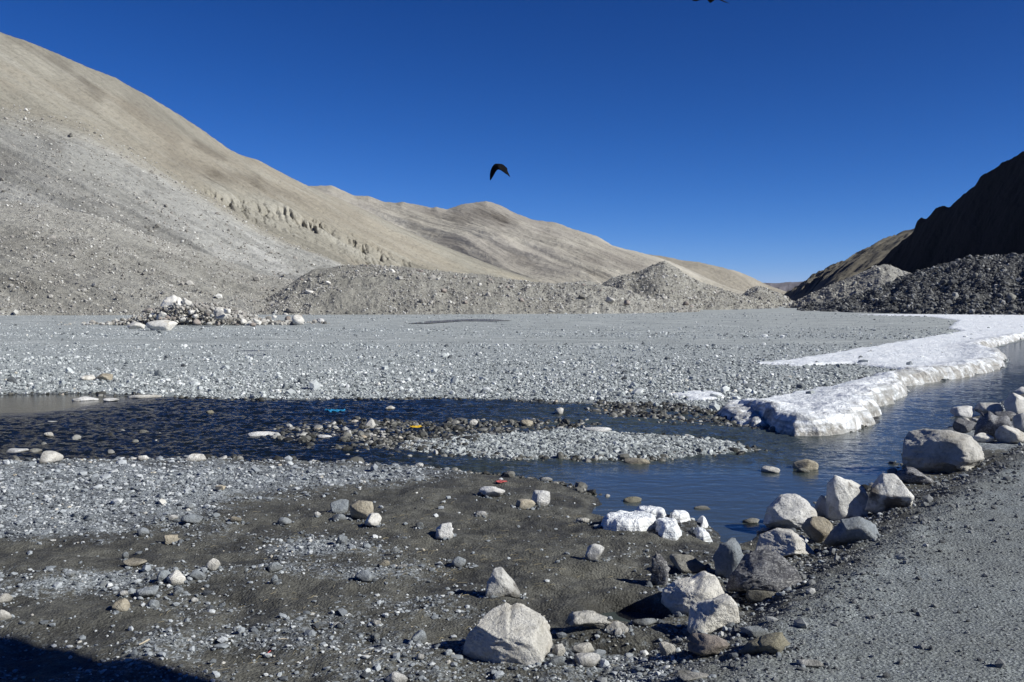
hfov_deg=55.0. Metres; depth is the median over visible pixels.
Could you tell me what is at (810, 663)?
rock
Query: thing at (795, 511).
boulder
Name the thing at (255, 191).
tan mountain
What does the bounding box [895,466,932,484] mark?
rock
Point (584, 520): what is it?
rock
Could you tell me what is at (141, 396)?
rock
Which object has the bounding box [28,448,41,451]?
rock
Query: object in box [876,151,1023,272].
dark mountain
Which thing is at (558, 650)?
rock
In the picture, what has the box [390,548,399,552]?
rock
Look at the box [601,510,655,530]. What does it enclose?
ice lump
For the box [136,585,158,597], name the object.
rock
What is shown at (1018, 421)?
boulder
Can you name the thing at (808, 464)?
rock
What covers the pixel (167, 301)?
boulder
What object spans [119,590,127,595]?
rock
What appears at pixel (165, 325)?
boulder
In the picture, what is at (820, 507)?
rock
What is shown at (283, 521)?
rock
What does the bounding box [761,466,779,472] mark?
rock
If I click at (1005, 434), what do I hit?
rock
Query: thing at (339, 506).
rock
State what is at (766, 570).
boulder
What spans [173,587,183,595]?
rock
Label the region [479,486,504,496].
rock
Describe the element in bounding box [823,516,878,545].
rock
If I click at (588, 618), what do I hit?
rock
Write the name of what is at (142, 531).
rock
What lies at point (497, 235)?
brown hill
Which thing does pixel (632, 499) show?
rock
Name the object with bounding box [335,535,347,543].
rock
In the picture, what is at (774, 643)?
rock
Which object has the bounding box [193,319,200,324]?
boulder
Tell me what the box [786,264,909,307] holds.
moraine
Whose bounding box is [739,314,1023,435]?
ice shelf
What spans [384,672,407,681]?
rock
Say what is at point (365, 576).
rock
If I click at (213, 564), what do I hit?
rock
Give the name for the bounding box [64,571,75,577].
rock
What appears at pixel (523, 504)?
rock
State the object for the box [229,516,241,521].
rock
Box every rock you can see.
[0,593,13,602]
[0,609,11,620]
[6,448,28,452]
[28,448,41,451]
[39,451,63,463]
[43,432,53,436]
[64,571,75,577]
[72,396,98,400]
[80,375,95,379]
[95,373,112,380]
[98,581,107,586]
[103,398,118,401]
[112,598,129,611]
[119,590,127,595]
[122,552,128,558]
[122,558,146,566]
[127,395,161,397]
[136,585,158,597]
[137,455,148,460]
[137,527,149,536]
[147,599,159,607]
[157,570,171,581]
[164,534,179,544]
[167,570,185,584]
[168,515,177,520]
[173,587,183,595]
[181,514,202,522]
[185,454,205,461]
[185,503,193,508]
[189,569,206,579]
[191,597,198,602]
[206,558,220,570]
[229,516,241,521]
[247,431,275,435]
[267,562,281,572]
[271,575,277,583]
[277,517,291,524]
[317,434,331,437]
[330,499,348,513]
[331,514,345,520]
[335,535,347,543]
[350,500,373,518]
[355,570,374,581]
[364,513,381,526]
[365,418,375,427]
[371,619,380,624]
[371,633,379,640]
[378,560,389,566]
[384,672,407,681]
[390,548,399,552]
[411,630,426,643]
[416,522,423,527]
[416,653,423,660]
[435,522,453,539]
[452,556,465,567]
[468,419,477,424]
[475,511,487,515]
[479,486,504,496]
[485,567,519,597]
[516,499,535,509]
[520,420,532,425]
[532,490,549,505]
[540,477,551,480]
[548,656,564,665]
[552,643,565,655]
[554,408,563,413]
[565,610,611,626]
[571,642,593,652]
[574,652,599,666]
[576,518,589,522]
[583,427,611,431]
[585,543,603,561]
[605,621,628,632]
[614,628,621,635]
[623,458,649,463]
[623,496,640,502]
[632,618,656,625]
[649,552,669,585]
[659,641,675,655]
[669,554,705,572]
[676,670,708,681]
[686,633,729,655]
[694,506,709,508]
[712,538,743,578]
[737,632,789,653]
[739,626,769,637]
[742,518,758,523]
[746,590,775,601]
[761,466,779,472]
[793,459,818,469]
[796,468,809,472]
[796,659,823,666]
[801,516,832,541]
[814,495,825,516]
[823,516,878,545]
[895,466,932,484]
[942,463,959,472]
[950,405,973,416]
[953,418,974,432]
[973,433,993,442]
[974,403,1002,413]
[994,411,1015,420]
[995,425,1023,443]
[1013,387,1023,394]
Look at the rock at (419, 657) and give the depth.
7.67 m
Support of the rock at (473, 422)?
on the ground
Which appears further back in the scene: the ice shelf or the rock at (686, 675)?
the ice shelf
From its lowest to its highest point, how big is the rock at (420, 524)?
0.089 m
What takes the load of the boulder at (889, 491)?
on the ground
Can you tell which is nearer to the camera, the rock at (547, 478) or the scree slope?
the rock at (547, 478)
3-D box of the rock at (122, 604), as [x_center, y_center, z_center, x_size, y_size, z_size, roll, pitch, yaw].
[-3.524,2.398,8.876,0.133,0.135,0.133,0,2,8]
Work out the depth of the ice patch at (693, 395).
28.94 m
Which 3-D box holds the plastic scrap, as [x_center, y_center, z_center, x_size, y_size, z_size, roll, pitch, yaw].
[-4.763,1.846,26.379,0.446,0.091,0.504,2,3,33]
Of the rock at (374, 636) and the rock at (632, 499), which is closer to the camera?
the rock at (374, 636)
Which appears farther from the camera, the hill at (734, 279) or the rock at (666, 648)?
the hill at (734, 279)
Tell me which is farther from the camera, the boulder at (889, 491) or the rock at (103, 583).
the boulder at (889, 491)
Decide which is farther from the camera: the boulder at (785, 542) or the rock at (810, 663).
the boulder at (785, 542)
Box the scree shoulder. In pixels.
[0,201,292,315]
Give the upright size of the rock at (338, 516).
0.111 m
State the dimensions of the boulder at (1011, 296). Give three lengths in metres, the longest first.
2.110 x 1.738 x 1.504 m
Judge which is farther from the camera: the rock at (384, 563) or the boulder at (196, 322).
the boulder at (196, 322)
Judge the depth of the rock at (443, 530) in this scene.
11.78 m
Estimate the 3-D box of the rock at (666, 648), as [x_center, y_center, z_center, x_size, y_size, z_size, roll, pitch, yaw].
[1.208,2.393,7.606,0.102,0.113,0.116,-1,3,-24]
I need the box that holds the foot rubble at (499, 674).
[0,479,938,681]
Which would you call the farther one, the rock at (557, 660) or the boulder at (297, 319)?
the boulder at (297, 319)
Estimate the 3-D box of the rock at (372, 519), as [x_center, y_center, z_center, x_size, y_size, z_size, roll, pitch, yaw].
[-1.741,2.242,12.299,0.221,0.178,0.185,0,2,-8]
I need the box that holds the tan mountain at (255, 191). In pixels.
[0,32,544,282]
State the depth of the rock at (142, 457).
17.61 m
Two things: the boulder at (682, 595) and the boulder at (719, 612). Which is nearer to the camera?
the boulder at (719, 612)
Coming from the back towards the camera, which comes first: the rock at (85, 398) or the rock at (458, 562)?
the rock at (85, 398)
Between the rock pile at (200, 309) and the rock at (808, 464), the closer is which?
the rock at (808, 464)
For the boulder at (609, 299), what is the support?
on the moraine at (353, 301)
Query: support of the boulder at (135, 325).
on the ground
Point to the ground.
(560, 592)
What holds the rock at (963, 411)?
on the ground
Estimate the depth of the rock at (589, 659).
7.58 m
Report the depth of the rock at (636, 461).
18.00 m
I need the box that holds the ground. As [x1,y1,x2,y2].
[0,306,1023,681]
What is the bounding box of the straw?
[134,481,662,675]
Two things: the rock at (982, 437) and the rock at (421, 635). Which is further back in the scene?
the rock at (982, 437)
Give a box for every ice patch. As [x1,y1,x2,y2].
[672,390,724,400]
[716,400,765,426]
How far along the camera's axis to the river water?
21.21 m
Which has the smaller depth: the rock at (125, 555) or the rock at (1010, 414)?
the rock at (125, 555)
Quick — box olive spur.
[782,229,913,300]
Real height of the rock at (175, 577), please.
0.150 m
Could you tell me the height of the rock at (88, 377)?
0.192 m
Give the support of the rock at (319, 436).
on the river water
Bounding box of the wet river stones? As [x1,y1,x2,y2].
[3,391,905,502]
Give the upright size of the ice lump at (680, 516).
0.367 m
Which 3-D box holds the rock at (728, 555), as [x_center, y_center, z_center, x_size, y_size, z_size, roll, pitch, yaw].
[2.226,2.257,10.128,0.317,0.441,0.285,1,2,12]
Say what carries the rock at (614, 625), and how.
on the ground
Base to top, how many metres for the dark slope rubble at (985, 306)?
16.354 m
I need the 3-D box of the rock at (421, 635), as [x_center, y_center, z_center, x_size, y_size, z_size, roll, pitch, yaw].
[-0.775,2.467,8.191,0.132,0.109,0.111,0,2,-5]
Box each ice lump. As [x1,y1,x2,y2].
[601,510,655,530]
[635,505,666,518]
[654,517,681,540]
[669,510,690,522]
[693,527,711,541]
[697,516,708,527]
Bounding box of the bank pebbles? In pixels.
[0,435,1008,681]
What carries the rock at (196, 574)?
on the ground
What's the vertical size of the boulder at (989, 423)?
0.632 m
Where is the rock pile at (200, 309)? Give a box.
[37,300,338,325]
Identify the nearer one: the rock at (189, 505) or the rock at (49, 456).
the rock at (189, 505)
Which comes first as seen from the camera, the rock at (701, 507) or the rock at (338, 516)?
the rock at (338, 516)
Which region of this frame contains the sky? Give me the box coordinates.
[0,0,1023,282]
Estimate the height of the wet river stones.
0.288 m
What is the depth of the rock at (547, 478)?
15.76 m
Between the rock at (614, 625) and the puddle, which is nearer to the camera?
the rock at (614, 625)
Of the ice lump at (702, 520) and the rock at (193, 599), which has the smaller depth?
the rock at (193, 599)
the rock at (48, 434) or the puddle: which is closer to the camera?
the rock at (48, 434)
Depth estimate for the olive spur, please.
1486.36 m
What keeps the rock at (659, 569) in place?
on the ground
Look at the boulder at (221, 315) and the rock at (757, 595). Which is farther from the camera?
the boulder at (221, 315)
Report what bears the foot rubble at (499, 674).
on the ground
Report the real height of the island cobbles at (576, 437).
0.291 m
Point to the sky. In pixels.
(766, 141)
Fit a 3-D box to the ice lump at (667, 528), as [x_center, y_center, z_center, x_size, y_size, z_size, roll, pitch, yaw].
[1.928,2.362,12.186,0.453,0.352,0.982,0,2,0]
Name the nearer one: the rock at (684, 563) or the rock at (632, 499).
the rock at (684, 563)
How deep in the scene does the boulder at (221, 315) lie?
100.30 m
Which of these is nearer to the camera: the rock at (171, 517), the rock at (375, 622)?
the rock at (375, 622)
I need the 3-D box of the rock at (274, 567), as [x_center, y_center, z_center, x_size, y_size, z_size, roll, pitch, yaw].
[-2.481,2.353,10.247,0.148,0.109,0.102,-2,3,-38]
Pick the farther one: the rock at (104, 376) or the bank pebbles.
the rock at (104, 376)
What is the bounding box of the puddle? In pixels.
[415,319,508,322]
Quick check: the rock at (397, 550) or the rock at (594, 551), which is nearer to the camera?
the rock at (594, 551)
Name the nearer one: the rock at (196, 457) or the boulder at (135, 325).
the rock at (196, 457)
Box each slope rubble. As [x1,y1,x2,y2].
[0,102,911,314]
[800,252,1023,314]
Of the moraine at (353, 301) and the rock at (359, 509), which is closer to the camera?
the rock at (359, 509)
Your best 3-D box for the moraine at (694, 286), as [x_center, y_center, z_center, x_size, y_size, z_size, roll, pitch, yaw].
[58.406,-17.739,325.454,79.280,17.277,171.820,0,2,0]
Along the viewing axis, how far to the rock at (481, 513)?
13.02 m
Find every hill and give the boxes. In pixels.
[309,185,744,293]
[647,254,785,293]
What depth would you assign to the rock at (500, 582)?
9.34 m
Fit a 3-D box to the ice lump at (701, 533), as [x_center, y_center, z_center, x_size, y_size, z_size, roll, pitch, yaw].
[2.333,2.448,12.128,0.322,0.318,0.744,0,2,0]
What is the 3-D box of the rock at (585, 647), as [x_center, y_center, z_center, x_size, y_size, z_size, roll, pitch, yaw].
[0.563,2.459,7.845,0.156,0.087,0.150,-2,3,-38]
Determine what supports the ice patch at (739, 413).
on the river water
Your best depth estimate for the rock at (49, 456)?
17.27 m
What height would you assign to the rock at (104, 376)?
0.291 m
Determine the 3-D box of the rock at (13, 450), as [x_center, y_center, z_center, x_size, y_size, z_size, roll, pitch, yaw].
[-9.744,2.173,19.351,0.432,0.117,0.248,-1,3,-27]
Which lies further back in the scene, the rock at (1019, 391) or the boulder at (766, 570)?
the rock at (1019, 391)
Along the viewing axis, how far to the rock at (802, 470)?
17.10 m
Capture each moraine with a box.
[252,265,698,314]
[603,261,775,309]
[743,286,791,306]
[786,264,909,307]
[802,254,1023,314]
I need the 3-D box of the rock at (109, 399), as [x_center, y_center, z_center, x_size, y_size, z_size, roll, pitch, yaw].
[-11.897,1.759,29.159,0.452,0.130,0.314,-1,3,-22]
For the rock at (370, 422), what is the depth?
23.00 m
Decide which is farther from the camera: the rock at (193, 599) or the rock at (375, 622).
the rock at (193, 599)
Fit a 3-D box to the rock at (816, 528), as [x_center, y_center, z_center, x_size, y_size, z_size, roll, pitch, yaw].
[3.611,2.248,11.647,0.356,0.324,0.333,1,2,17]
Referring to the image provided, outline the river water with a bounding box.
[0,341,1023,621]
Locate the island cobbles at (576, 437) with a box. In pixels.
[397,427,754,460]
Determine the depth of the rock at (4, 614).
8.68 m
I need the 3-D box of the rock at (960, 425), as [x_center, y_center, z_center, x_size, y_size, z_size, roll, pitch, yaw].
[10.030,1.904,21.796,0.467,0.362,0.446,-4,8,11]
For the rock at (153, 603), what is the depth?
8.99 m
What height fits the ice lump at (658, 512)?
0.384 m
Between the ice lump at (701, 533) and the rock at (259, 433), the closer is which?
the ice lump at (701, 533)
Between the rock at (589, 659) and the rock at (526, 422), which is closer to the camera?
the rock at (589, 659)
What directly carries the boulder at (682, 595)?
on the ground
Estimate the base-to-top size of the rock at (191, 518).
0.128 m
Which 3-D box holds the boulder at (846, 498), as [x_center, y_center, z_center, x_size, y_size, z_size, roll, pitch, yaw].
[4.447,2.080,12.991,0.583,0.648,0.467,1,3,19]
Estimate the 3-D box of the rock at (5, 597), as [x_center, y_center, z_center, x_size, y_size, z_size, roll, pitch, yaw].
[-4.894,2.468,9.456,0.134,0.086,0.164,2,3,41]
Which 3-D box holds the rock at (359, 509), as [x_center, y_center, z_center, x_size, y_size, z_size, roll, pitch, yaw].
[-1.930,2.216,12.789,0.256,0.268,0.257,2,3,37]
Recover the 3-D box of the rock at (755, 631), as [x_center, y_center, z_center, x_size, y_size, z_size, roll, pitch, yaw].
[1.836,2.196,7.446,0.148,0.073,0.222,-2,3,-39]
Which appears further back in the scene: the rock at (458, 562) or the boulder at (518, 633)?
the rock at (458, 562)
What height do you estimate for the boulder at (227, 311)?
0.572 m
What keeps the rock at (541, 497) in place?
on the ground
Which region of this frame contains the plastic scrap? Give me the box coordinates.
[323,409,344,411]
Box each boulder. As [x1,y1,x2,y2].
[127,321,144,328]
[146,320,177,330]
[160,295,181,306]
[184,299,191,305]
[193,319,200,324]
[215,311,227,319]
[224,308,230,313]
[292,314,303,324]
[462,602,552,664]
[606,296,614,302]
[661,571,723,614]
[687,593,739,633]
[725,549,801,592]
[755,528,814,556]
[763,493,816,528]
[825,475,867,520]
[865,473,913,512]
[902,429,984,471]
[974,411,1013,439]
[1003,393,1023,414]
[1007,293,1015,300]
[1012,413,1023,431]
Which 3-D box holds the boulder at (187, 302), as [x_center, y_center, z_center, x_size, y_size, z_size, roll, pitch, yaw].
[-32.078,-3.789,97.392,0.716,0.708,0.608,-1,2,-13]
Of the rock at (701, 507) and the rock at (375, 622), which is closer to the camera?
the rock at (375, 622)
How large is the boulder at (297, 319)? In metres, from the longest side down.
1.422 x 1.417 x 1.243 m
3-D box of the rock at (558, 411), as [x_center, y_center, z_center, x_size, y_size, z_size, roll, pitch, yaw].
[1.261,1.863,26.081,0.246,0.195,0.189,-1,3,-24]
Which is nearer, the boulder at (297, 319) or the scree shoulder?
the boulder at (297, 319)
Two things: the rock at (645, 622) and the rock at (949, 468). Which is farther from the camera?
the rock at (949, 468)
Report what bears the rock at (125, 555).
on the ground
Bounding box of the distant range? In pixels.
[764,281,803,291]
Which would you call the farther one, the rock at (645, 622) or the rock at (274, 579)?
the rock at (274, 579)
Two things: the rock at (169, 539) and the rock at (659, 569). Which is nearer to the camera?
the rock at (659, 569)
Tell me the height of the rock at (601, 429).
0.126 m
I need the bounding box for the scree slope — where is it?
[0,100,343,280]
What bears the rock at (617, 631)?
on the ground
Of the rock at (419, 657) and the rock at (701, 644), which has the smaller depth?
the rock at (701, 644)
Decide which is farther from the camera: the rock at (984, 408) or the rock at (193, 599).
the rock at (984, 408)
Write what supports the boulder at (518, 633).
on the ground
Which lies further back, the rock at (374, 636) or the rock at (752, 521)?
the rock at (752, 521)
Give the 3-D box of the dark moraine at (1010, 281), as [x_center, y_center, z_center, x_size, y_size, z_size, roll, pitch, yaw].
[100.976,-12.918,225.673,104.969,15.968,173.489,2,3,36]
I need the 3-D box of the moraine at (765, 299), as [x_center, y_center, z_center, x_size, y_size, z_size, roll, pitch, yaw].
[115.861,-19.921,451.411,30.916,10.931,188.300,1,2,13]
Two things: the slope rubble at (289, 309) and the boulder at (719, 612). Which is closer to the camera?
the boulder at (719, 612)
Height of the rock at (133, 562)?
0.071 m
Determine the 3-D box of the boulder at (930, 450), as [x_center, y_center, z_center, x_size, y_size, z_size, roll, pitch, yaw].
[7.350,1.890,16.783,1.293,0.794,1.126,1,3,24]
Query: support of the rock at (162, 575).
on the ground
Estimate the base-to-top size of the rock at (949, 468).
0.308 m
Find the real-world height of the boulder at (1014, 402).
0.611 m
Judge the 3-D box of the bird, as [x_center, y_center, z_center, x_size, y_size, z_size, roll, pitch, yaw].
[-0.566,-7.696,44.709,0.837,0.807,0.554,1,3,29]

